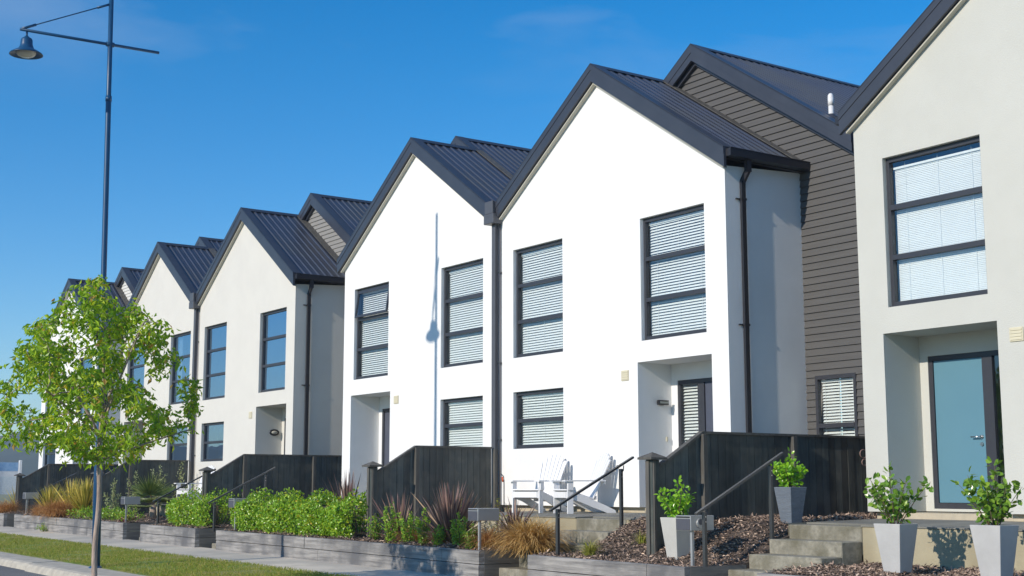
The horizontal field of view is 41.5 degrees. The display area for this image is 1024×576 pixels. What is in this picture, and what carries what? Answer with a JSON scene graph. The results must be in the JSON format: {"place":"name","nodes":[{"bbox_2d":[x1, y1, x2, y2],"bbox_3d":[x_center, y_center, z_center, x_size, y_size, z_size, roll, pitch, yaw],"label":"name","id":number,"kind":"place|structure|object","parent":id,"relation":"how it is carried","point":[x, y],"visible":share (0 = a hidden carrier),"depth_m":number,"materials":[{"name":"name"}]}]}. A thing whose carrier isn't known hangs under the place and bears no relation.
{"place":"outdoors","nodes":[
{"label":"outdoors","id":0,"kind":"place"},
{"bbox_2d":[0,432,39,477],"bbox_3d":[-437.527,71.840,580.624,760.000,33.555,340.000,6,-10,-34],"label":"hills","id":1,"kind":"structure","parent":0,"point":[29,463],"depth_m":623.26,"materials":[{"name":"plant"}]},
{"bbox_2d":[0,565,46,575],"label":"road","id":2,"kind":"structure","parent":0,"point":[6,571],"depth_m":24.46,"materials":[{"name":"asphalt"}]},
{"bbox_2d":[0,552,57,569],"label":"kerb","id":3,"kind":"structure","parent":2,"relation":"on","point":[17,561],"depth_m":25.96,"materials":[{"name":"concrete"}]},
{"bbox_2d":[25,561,143,575],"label":"kerb","id":4,"kind":"structure","parent":2,"relation":"on","point":[58,568],"depth_m":23.40,"materials":[{"name":"concrete"}]},
{"bbox_2d":[0,532,354,575],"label":"lawn","id":5,"kind":"structure","parent":0,"point":[145,562],"depth_m":24.44,"materials":[{"name":"plant"}]},
{"bbox_2d":[9,0,158,567],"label":"street lamp","id":6,"kind":"object","parent":5,"relation":"on","point":[25,49],"visible":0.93,"depth_m":24.23,"materials":[{"name":"metal"}]},
{"bbox_2d":[0,274,204,575],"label":"street tree","id":7,"kind":"object","parent":5,"relation":"on","point":[38,357],"visible":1,"depth_m":17.97,"materials":[{"name":"green plant"}]},
{"bbox_2d":[0,526,451,575],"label":"footpath","id":8,"kind":"structure","parent":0,"point":[323,567],"depth_m":26.11,"materials":[{"name":"concrete"}]},
{"bbox_2d":[14,514,163,539],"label":"retaining wall","id":9,"kind":"structure","parent":8,"relation":"on","point":[129,531],"depth_m":36.00,"materials":[{"name":"wood"}]},
{"bbox_2d":[0,494,505,564],"bbox_3d":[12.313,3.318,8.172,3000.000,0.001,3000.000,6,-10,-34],"label":"ground","id":10,"kind":"structure","parent":0,"point":[4,496],"depth_m":262.07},
{"bbox_2d":[0,460,21,493],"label":"sign board","id":11,"kind":"object","parent":10,"relation":"on","point":[9,471],"visible":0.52,"depth_m":49.93,"materials":[{"name":"white"}]},
{"bbox_2d":[38,267,143,468],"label":"townhouse","id":12,"kind":"structure","parent":10,"relation":"on","point":[123,286],"depth_m":50.10,"materials":[{"name":"white paint"}]},
{"bbox_2d":[44,440,55,465],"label":"window","id":13,"kind":"structure","parent":12,"relation":"in","point":[49,459],"depth_m":51.18,"materials":[{"name":"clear glass"}]},
{"bbox_2d":[77,358,91,417],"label":"window","id":14,"kind":"structure","parent":12,"relation":"in","point":[86,365],"depth_m":48.45,"materials":[{"name":"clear glass"}]},
{"bbox_2d":[118,236,223,502],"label":"townhouse","id":15,"kind":"structure","parent":10,"relation":"on","point":[169,281],"depth_m":41.79,"materials":[{"name":"beige paint"}]},
{"bbox_2d":[129,348,144,401],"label":"window","id":16,"kind":"structure","parent":15,"relation":"in","point":[137,371],"depth_m":44.01,"materials":[{"name":"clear glass"}]},
{"bbox_2d":[169,427,187,459],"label":"window","id":17,"kind":"structure","parent":15,"relation":"in","point":[180,451],"depth_m":40.49,"materials":[{"name":"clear glass"}]},
{"bbox_2d":[171,332,190,404],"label":"window","id":18,"kind":"structure","parent":15,"relation":"in","point":[181,342],"depth_m":40.93,"materials":[{"name":"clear glass"}]},
{"bbox_2d":[193,193,371,490],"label":"townhouse","id":19,"kind":"structure","parent":10,"relation":"on","point":[270,295],"depth_m":36.25,"materials":[{"name":"beige paint"}]},
{"bbox_2d":[201,422,223,461],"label":"window","id":20,"kind":"structure","parent":19,"relation":"in","point":[214,432],"depth_m":38.38,"materials":[{"name":"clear glass"}]},
{"bbox_2d":[205,323,226,399],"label":"window","id":21,"kind":"structure","parent":19,"relation":"in","point":[217,334],"depth_m":38.72,"materials":[{"name":"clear glass"}]},
{"bbox_2d":[259,308,286,392],"bbox_3d":[-6.201,1.642,35.458,0.115,2.128,1.620,6,-10,-34],"label":"window","id":22,"kind":"structure","parent":19,"relation":"in","point":[274,322],"depth_m":35.58,"materials":[{"name":"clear glass"}]},
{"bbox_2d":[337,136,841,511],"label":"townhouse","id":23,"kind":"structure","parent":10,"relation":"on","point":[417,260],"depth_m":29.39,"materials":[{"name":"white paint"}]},
{"bbox_2d":[354,282,388,379],"bbox_3d":[-3.168,1.007,31.153,0.248,2.128,1.620,6,-10,-34],"label":"window","id":24,"kind":"structure","parent":23,"relation":"in","point":[382,287],"depth_m":31.35,"materials":[{"name":"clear glass"}]},
{"bbox_2d":[382,408,389,465],"bbox_3d":[-2.589,3.816,31.153,0.062,2.128,1.541,6,-10,-34],"label":"front door","id":25,"kind":"structure","parent":23,"relation":"in","point":[386,412],"depth_m":31.71,"materials":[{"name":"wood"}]},
{"bbox_2d":[443,259,482,367],"bbox_3d":[-0.943,0.548,28.045,0.185,2.128,1.607,6,-10,-34],"label":"window","id":26,"kind":"structure","parent":23,"relation":"in","point":[453,269],"depth_m":28.21,"materials":[{"name":"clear glass"}]},
{"bbox_2d":[443,396,482,446],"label":"window","id":27,"kind":"structure","parent":23,"relation":"in","point":[473,424],"depth_m":27.87,"materials":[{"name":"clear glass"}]},
{"bbox_2d":[495,43,876,515],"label":"townhouse","id":28,"kind":"structure","parent":10,"relation":"on","point":[692,215],"depth_m":23.36,"materials":[{"name":"white paint"}]},
{"bbox_2d":[516,240,562,357],"bbox_3d":[0.584,0.227,25.875,0.185,2.128,1.607,6,-10,-34],"label":"window","id":29,"kind":"structure","parent":28,"relation":"in","point":[526,252],"depth_m":26.02,"materials":[{"name":"black glass"}]},
{"bbox_2d":[515,388,563,448],"bbox_3d":[0.585,2.476,25.543,0.185,1.088,1.607,6,-10,-34],"label":"window","id":30,"kind":"structure","parent":28,"relation":"in","point":[550,392],"depth_m":25.66,"materials":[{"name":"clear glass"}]},
{"bbox_2d":[643,204,706,340],"bbox_3d":[2.783,-0.234,22.749,0.185,2.128,1.620,6,-10,-34],"label":"window","id":31,"kind":"structure","parent":28,"relation":"in","point":[697,249],"depth_m":22.86,"materials":[{"name":"black glass"}]},
{"bbox_2d":[678,377,712,445],"bbox_3d":[3.355,2.572,22.729,0.094,2.128,1.541,6,-10,-34],"label":"front door","id":32,"kind":"structure","parent":28,"relation":"in","point":[704,385],"depth_m":23.06,"materials":[{"name":"glass"}]},
{"bbox_2d":[815,372,858,435],"bbox_3d":[5.243,2.196,21.727,0.185,1.617,0.860,6,-10,-34],"label":"window","id":33,"kind":"structure","parent":28,"relation":"in","point":[819,425],"depth_m":21.83,"materials":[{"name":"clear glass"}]},
{"bbox_2d":[834,0,1023,521],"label":"townhouse","id":34,"kind":"structure","parent":10,"relation":"on","point":[930,116],"depth_m":18.59,"materials":[{"name":"grey paint"}]},
{"bbox_2d":[886,136,987,306],"bbox_3d":[5.812,-0.870,18.443,0.185,2.128,1.620,6,-10,-34],"label":"window","id":35,"kind":"structure","parent":34,"relation":"in","point":[973,193],"depth_m":18.50,"materials":[{"name":"black glass"}]},
{"bbox_2d":[928,350,1001,508],"bbox_3d":[6.348,1.935,18.414,0.103,2.128,1.541,6,-10,-34],"label":"front door","id":36,"kind":"structure","parent":34,"relation":"in","point":[963,402],"depth_m":18.65,"materials":[{"name":"teal paint"}]},
{"bbox_2d":[0,0,932,435],"label":"sky","id":37,"kind":"structure","parent":0,"point":[268,105],"materials":[{"name":"blue"}]},
{"bbox_2d":[2,504,1023,575],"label":"bark mulch","id":38,"kind":"object","parent":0,"point":[869,569],"visible":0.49,"depth_m":18.07,"materials":[{"name":"wood"}]},
{"bbox_2d":[0,486,14,506],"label":"flax","id":39,"kind":"object","parent":38,"relation":"on","point":[12,496],"visible":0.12,"depth_m":44.46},
{"bbox_2d":[0,513,23,526],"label":"retaining wall","id":40,"kind":"structure","parent":38,"relation":"on","point":[6,519],"depth_m":42.16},
{"bbox_2d":[0,498,27,512],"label":"tussock grass","id":41,"kind":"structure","parent":38,"relation":"on","point":[6,507],"depth_m":42.89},
{"bbox_2d":[22,492,38,513],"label":"letterbox","id":42,"kind":"object","parent":38,"relation":"on","point":[26,496],"visible":0.92,"depth_m":40.88,"materials":[{"name":"silver metal"}]},
{"bbox_2d":[23,502,49,516],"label":"tussock grass","id":43,"kind":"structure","parent":38,"relation":"on","point":[35,509],"depth_m":39.55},
{"bbox_2d":[32,483,62,505],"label":"flax","id":44,"kind":"object","parent":38,"relation":"on","point":[45,495],"visible":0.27,"depth_m":40.44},
{"bbox_2d":[27,473,76,513],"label":"handrail","id":45,"kind":"object","parent":38,"relation":"on","point":[50,486],"visible":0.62,"depth_m":41.80,"materials":[{"name":"metal"}]},
{"bbox_2d":[29,495,76,520],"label":"tussock grass","id":46,"kind":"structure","parent":38,"relation":"on","point":[56,512],"depth_m":38.00,"materials":[{"name":"plant"}]},
{"bbox_2d":[14,464,117,510],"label":"dividing fence","id":47,"kind":"object","parent":38,"relation":"on","point":[45,476],"visible":0.29,"depth_m":44.43,"materials":[{"name":"wood"}]},
{"bbox_2d":[52,478,87,514],"bbox_3d":[-12.800,6.040,39.370,1.765,1.105,1.473,1,-8,-5],"label":"flax","id":48,"kind":"object","parent":38,"relation":"on","point":[64,495],"visible":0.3,"depth_m":39.26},
{"bbox_2d":[54,476,92,514],"bbox_3d":[-12.042,5.818,38.049,1.630,1.144,1.906,1,-8,-9],"label":"flax","id":49,"kind":"object","parent":38,"relation":"on","point":[84,495],"visible":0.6,"depth_m":37.91,"materials":[{"name":"plant"}]},
{"bbox_2d":[65,505,92,518],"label":"ground plant","id":50,"kind":"object","parent":38,"relation":"on","point":[79,515],"visible":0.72,"depth_m":37.17,"materials":[{"name":"green plant"}]},
{"bbox_2d":[79,506,103,518],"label":"ground plant","id":51,"kind":"object","parent":38,"relation":"on","point":[86,513],"visible":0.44,"depth_m":36.23,"materials":[{"name":"green plant"}]},
{"bbox_2d":[91,505,116,519],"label":"ground plant","id":52,"kind":"object","parent":38,"relation":"on","point":[105,515],"visible":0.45,"depth_m":35.49,"materials":[{"name":"green plant"}]},
{"bbox_2d":[103,478,121,517],"bbox_3d":[-10.717,5.634,36.318,0.427,1.092,0.449,-1,-8,4],"label":"olive sapling","id":53,"kind":"object","parent":38,"relation":"on","point":[114,503],"visible":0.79,"depth_m":36.27,"materials":[{"name":"green plant"}]},
{"bbox_2d":[102,506,128,520],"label":"ground plant","id":54,"kind":"object","parent":38,"relation":"on","point":[114,510],"visible":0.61,"depth_m":34.59,"materials":[{"name":"green plant"}]},
{"bbox_2d":[114,507,144,521],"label":"ground plant","id":55,"kind":"object","parent":38,"relation":"on","point":[128,515],"visible":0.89,"depth_m":33.91,"materials":[{"name":"green plant"}]},
{"bbox_2d":[121,497,139,521],"bbox_3d":[-9.539,5.596,33.782,0.406,0.758,0.280,6,-10,-34],"label":"letterbox","id":56,"kind":"object","parent":38,"relation":"on","point":[125,501],"visible":0.96,"depth_m":33.67,"materials":[{"name":"silver metal"}]},
{"bbox_2d":[127,470,140,514],"bbox_3d":[-10.318,5.598,36.939,0.480,1.278,0.388,6,-10,-34],"label":"olive sapling","id":57,"kind":"object","parent":38,"relation":"on","point":[129,493],"visible":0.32,"depth_m":36.90,"materials":[{"name":"green plant"}]},
{"bbox_2d":[91,460,192,514],"bbox_3d":[-10.454,5.750,38.246,2.875,1.778,0.290,6,-10,-34],"label":"dividing fence","id":58,"kind":"object","parent":38,"relation":"on","point":[170,468],"visible":0.29,"depth_m":38.26,"materials":[{"name":"wood"}]},
{"bbox_2d":[124,471,180,517],"bbox_3d":[-9.408,5.434,35.529,1.502,1.302,1.483,0,-8,-3],"label":"fan palm","id":59,"kind":"object","parent":38,"relation":"on","point":[150,489],"visible":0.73,"depth_m":35.37,"materials":[{"name":"green plant"}]},
{"bbox_2d":[150,466,167,503],"bbox_3d":[-9.855,5.607,37.733,0.433,1.350,0.419,-3,-9,18],"label":"olive sapling","id":60,"kind":"object","parent":38,"relation":"on","point":[159,480],"visible":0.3,"depth_m":37.74,"materials":[{"name":"green plant"}]},
{"bbox_2d":[139,504,188,540],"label":"entrance steps","id":61,"kind":"structure","parent":38,"relation":"on","point":[162,511],"depth_m":36.13,"materials":[{"name":"concrete"}]},
{"bbox_2d":[174,465,215,499],"bbox_3d":[-8.557,5.338,36.740,0.990,1.050,0.720,8,-11,-42],"label":"garden chair","id":62,"kind":"object","parent":61,"relation":"on","point":[179,492],"visible":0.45,"depth_m":36.58,"materials":[{"name":"white paint"}]},
{"bbox_2d":[171,461,187,502],"bbox_3d":[-9.412,5.648,38.333,0.534,1.495,0.494,6,-10,-34],"label":"olive sapling","id":63,"kind":"object","parent":38,"relation":"on","point":[179,482],"visible":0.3,"depth_m":38.33,"materials":[{"name":"green plant"}]},
{"bbox_2d":[153,469,215,523],"bbox_3d":[-7.929,5.069,32.746,1.573,1.397,0.055,6,-10,-34],"label":"handrail","id":64,"kind":"object","parent":38,"relation":"on","point":[158,506],"visible":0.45,"depth_m":32.40,"materials":[{"name":"metal"}]},
{"bbox_2d":[140,524,232,547],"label":"retaining wall","id":65,"kind":"structure","parent":38,"relation":"on","point":[167,535],"depth_m":30.15,"materials":[{"name":"wood"}]},
{"bbox_2d":[165,484,236,527],"bbox_3d":[-7.108,5.017,31.060,1.223,1.036,2.632,6,-10,-34],"label":"hedge","id":66,"kind":"object","parent":38,"relation":"on","point":[175,509],"visible":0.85,"depth_m":30.66,"materials":[{"name":"green plant"}]},
{"bbox_2d":[228,498,249,529],"bbox_3d":[-5.728,4.826,28.448,0.406,0.794,0.280,6,-10,-34],"label":"letterbox","id":67,"kind":"object","parent":38,"relation":"on","point":[232,502],"visible":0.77,"depth_m":28.33,"materials":[{"name":"silver metal"}]},
{"bbox_2d":[199,454,341,521],"bbox_3d":[-5.259,4.883,32.378,4.625,1.778,0.290,6,-10,-34],"label":"dividing fence","id":68,"kind":"object","parent":38,"relation":"on","point":[305,474],"visible":0.49,"depth_m":32.17,"materials":[{"name":"wood"}]},
{"bbox_2d":[212,506,365,548],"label":"entrance steps","id":69,"kind":"structure","parent":38,"relation":"on","point":[213,545],"depth_m":29.32,"materials":[{"name":"concrete"}]},
{"bbox_2d":[208,467,275,531],"bbox_3d":[-5.975,4.668,29.968,1.573,1.415,0.055,6,-10,-34],"label":"handrail","id":70,"kind":"object","parent":69,"relation":"on","point":[215,503],"visible":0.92,"depth_m":29.84,"materials":[{"name":"metal"}]},
{"bbox_2d":[229,487,378,537],"bbox_3d":[-4.234,4.408,26.769,1.086,0.982,5.410,6,-10,-34],"label":"hedge","id":71,"kind":"object","parent":38,"relation":"on","point":[302,516],"visible":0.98,"depth_m":25.93,"materials":[{"name":"green plant"}]},
{"bbox_2d":[315,471,366,526],"bbox_3d":[-3.210,4.138,26.528,1.365,1.214,1.708,-4,-9,27],"label":"flax","id":72,"kind":"object","parent":38,"relation":"on","point":[345,488],"visible":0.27,"depth_m":26.38,"materials":[{"name":"brown plant"}]},
{"bbox_2d":[365,513,382,539],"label":"young shrub","id":73,"kind":"object","parent":38,"relation":"on","point":[373,529],"visible":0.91,"depth_m":23.58,"materials":[{"name":"green plant"}]},
{"bbox_2d":[216,530,535,575],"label":"retaining wall","id":74,"kind":"structure","parent":38,"relation":"on","point":[458,564],"depth_m":22.87,"materials":[{"name":"wood"}]},
{"bbox_2d":[380,502,401,542],"bbox_3d":[-2.069,4.014,23.159,0.345,0.756,0.335,2,-9,-16],"label":"young shrub","id":75,"kind":"object","parent":38,"relation":"on","point":[389,524],"visible":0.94,"depth_m":23.10,"materials":[{"name":"green plant"}]},
{"bbox_2d":[359,487,431,540],"bbox_3d":[-2.060,3.947,23.670,1.650,0.935,1.643,-2,-9,10],"label":"flax","id":76,"kind":"object","parent":38,"relation":"on","point":[401,510],"visible":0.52,"depth_m":23.55,"materials":[{"name":"brown plant"}]},
{"bbox_2d":[397,511,420,541],"bbox_3d":[-1.734,4.016,22.663,0.446,0.571,0.267,6,-10,-34],"label":"young shrub","id":77,"kind":"object","parent":38,"relation":"on","point":[409,537],"visible":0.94,"depth_m":22.62,"materials":[{"name":"green plant"}]},
{"bbox_2d":[388,528,429,543],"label":"tussock grass","id":78,"kind":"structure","parent":38,"relation":"on","point":[416,537],"depth_m":22.85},
{"bbox_2d":[414,507,430,544],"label":"young shrub","id":79,"kind":"object","parent":38,"relation":"on","point":[419,525],"visible":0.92,"depth_m":22.25,"materials":[{"name":"green plant"}]},
{"bbox_2d":[362,445,497,537],"bbox_3d":[-1.499,3.871,25.517,2.875,1.778,0.290,6,-10,-34],"label":"dividing fence","id":80,"kind":"object","parent":38,"relation":"on","point":[417,471],"visible":0.65,"depth_m":25.51,"materials":[{"name":"wood"}]},
{"bbox_2d":[416,525,452,545],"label":"tussock grass","id":81,"kind":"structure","parent":38,"relation":"on","point":[432,535],"depth_m":22.10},
{"bbox_2d":[432,524,447,546],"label":"young shrub","id":82,"kind":"object","parent":38,"relation":"on","point":[438,540],"visible":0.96,"depth_m":21.86,"materials":[{"name":"green plant"}]},
{"bbox_2d":[401,480,495,543],"bbox_3d":[-1.056,3.685,22.319,1.954,1.048,1.912,6,-10,-34],"label":"flax","id":83,"kind":"object","parent":38,"relation":"on","point":[448,509],"visible":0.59,"depth_m":22.16,"materials":[{"name":"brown plant"}]},
{"bbox_2d":[450,511,467,546],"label":"young shrub","id":84,"kind":"object","parent":38,"relation":"on","point":[457,539],"visible":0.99,"depth_m":21.34,"materials":[{"name":"green plant"}]},
{"bbox_2d":[462,523,477,549],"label":"young shrub","id":85,"kind":"object","parent":38,"relation":"on","point":[472,538],"visible":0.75,"depth_m":21.05,"materials":[{"name":"green plant"}]},
{"bbox_2d":[455,523,510,549],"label":"tussock grass","id":86,"kind":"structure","parent":38,"relation":"on","point":[486,536],"depth_m":20.91,"materials":[{"name":"plant"}]},
{"bbox_2d":[468,508,498,549],"bbox_3d":[-0.439,3.773,20.834,0.406,0.756,0.280,6,-10,-34],"label":"letterbox","id":87,"kind":"object","parent":38,"relation":"on","point":[479,515],"visible":0.96,"depth_m":20.73,"materials":[{"name":"silver metal"}]},
{"bbox_2d":[488,498,508,533],"bbox_3d":[-0.234,3.823,22.210,0.498,0.751,0.307,6,-10,-34],"label":"lime shrub","id":88,"kind":"object","parent":38,"relation":"on","point":[499,514],"visible":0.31,"depth_m":22.19,"materials":[{"name":"green plant"}]},
{"bbox_2d":[501,473,504,511],"bbox_3d":[-0.175,3.927,25.157,0.044,0.958,0.115,6,-10,-34],"label":"watering wand","id":89,"kind":"object","parent":38,"relation":"on","point":[503,480],"visible":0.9,"depth_m":25.14,"materials":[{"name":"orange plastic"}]},
{"bbox_2d":[492,497,535,542],"bbox_3d":[0.093,3.695,21.453,1.182,0.798,1.200,-3,-9,19],"label":"flax","id":90,"kind":"object","parent":38,"relation":"on","point":[510,518],"visible":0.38,"depth_m":21.29,"materials":[{"name":"brown plant"}]},
{"bbox_2d":[479,514,579,557],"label":"tussock grass","id":91,"kind":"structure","parent":38,"relation":"on","point":[530,537],"depth_m":20.02,"materials":[{"name":"plant"}]},
{"bbox_2d":[468,511,645,575],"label":"entrance steps","id":92,"kind":"structure","parent":38,"relation":"on","point":[592,527],"depth_m":21.04,"materials":[{"name":"concrete"}]},
{"bbox_2d":[507,454,566,512],"bbox_3d":[0.511,3.493,24.246,0.720,1.050,0.990,-7,-11,39],"label":"garden chair","id":93,"kind":"object","parent":92,"relation":"on","point":[550,467],"visible":0.86,"depth_m":24.31,"materials":[{"name":"white paint"}]},
{"bbox_2d":[549,452,615,513],"bbox_3d":[1.234,3.367,23.396,0.990,1.050,0.720,3,-9,-21],"label":"garden chair","id":94,"kind":"object","parent":92,"relation":"on","point":[587,499],"visible":0.89,"depth_m":23.32,"materials":[{"name":"white paint"}]},
{"bbox_2d":[573,537,604,556],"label":"tussock grass","id":95,"kind":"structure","parent":38,"relation":"on","point":[592,548],"depth_m":18.68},
{"bbox_2d":[549,456,633,555],"bbox_3d":[1.182,3.200,19.789,1.573,1.484,0.055,6,-10,-34],"label":"handrail","id":96,"kind":"object","parent":38,"relation":"on","point":[621,516],"visible":0.85,"depth_m":19.89,"materials":[{"name":"metal"}]},
{"bbox_2d":[527,554,745,575],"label":"retaining wall","id":97,"kind":"structure","parent":38,"relation":"on","point":[540,565],"depth_m":17.82,"materials":[{"name":"wood"}]},
{"bbox_2d":[630,530,645,543],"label":"tussock grass","id":98,"kind":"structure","parent":38,"relation":"on","point":[640,538],"depth_m":18.87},
{"bbox_2d":[660,517,689,559],"bbox_3d":[2.187,3.302,17.837,0.329,0.550,0.329,5,-10,-32],"label":"planter","id":99,"kind":"object","parent":38,"relation":"on","point":[677,543],"visible":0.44,"depth_m":17.73,"materials":[{"name":"grey stone"}]},
{"bbox_2d":[654,475,695,517],"bbox_3d":[2.178,2.778,17.889,0.517,0.610,0.531,-5,-10,29],"label":"shrub","id":100,"kind":"object","parent":99,"relation":"on","point":[674,509],"visible":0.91,"depth_m":17.83,"materials":[{"name":"green plant"}]},
{"bbox_2d":[676,515,713,565],"bbox_3d":[2.336,3.264,17.179,0.406,0.746,0.308,6,-10,-34],"label":"letterbox","id":101,"kind":"object","parent":38,"relation":"on","point":[691,523],"visible":0.81,"depth_m":17.07,"materials":[{"name":"silver metal"}]},
{"bbox_2d":[694,452,783,565],"bbox_3d":[2.933,2.841,17.299,1.573,1.501,0.055,6,-10,-34],"label":"handrail","id":102,"kind":"object","parent":38,"relation":"on","point":[725,493],"visible":1,"depth_m":17.42,"materials":[{"name":"metal"}]},
{"bbox_2d":[637,431,875,556],"bbox_3d":[3.698,3.003,19.646,4.625,1.778,0.290,6,-10,-34],"label":"dividing fence","id":103,"kind":"object","parent":38,"relation":"on","point":[708,466],"visible":0.45,"depth_m":19.48,"materials":[{"name":"wood"}]},
{"bbox_2d":[757,572,798,575],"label":"retaining wall","id":104,"kind":"structure","parent":38,"relation":"on","point":[766,574],"depth_m":15.45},
{"bbox_2d":[774,487,806,523],"bbox_3d":[3.748,2.921,18.191,0.308,0.485,0.308,6,-10,-34],"label":"planter","id":105,"kind":"object","parent":38,"relation":"on","point":[790,502],"visible":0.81,"depth_m":18.10,"materials":[{"name":"concrete"}]},
{"bbox_2d":[770,447,808,486],"bbox_3d":[3.715,2.451,18.241,0.504,0.627,0.431,6,-10,-34],"label":"shrub","id":106,"kind":"object","parent":105,"relation":"on","point":[788,474],"visible":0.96,"depth_m":18.20,"materials":[{"name":"green plant"}]},
{"bbox_2d":[728,519,1023,575],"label":"entrance steps","id":107,"kind":"structure","parent":38,"relation":"on","point":[945,543],"depth_m":16.61,"materials":[{"name":"concrete"}]},
{"bbox_2d":[874,523,917,572],"bbox_3d":[4.249,2.870,14.942,0.344,0.530,0.344,7,-11,-38],"label":"planter","id":108,"kind":"object","parent":38,"relation":"on","point":[896,543],"visible":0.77,"depth_m":14.85,"materials":[{"name":"stone"}]},
{"bbox_2d":[863,462,933,523],"bbox_3d":[4.241,2.284,15.007,0.703,0.754,0.758,7,-11,-38],"label":"shrub","id":109,"kind":"object","parent":108,"relation":"in","point":[902,503],"visible":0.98,"depth_m":14.96,"materials":[{"name":"green plant"}]},
{"bbox_2d":[970,524,1018,575],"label":"planter","id":110,"kind":"object","parent":38,"relation":"on","point":[995,547],"visible":0.85,"depth_m":13.91,"materials":[{"name":"concrete"}]},
{"bbox_2d":[950,456,1023,524],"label":"shrub","id":111,"kind":"object","parent":110,"relation":"on","point":[990,503],"visible":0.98,"depth_m":14.04,"materials":[{"name":"green plant"}]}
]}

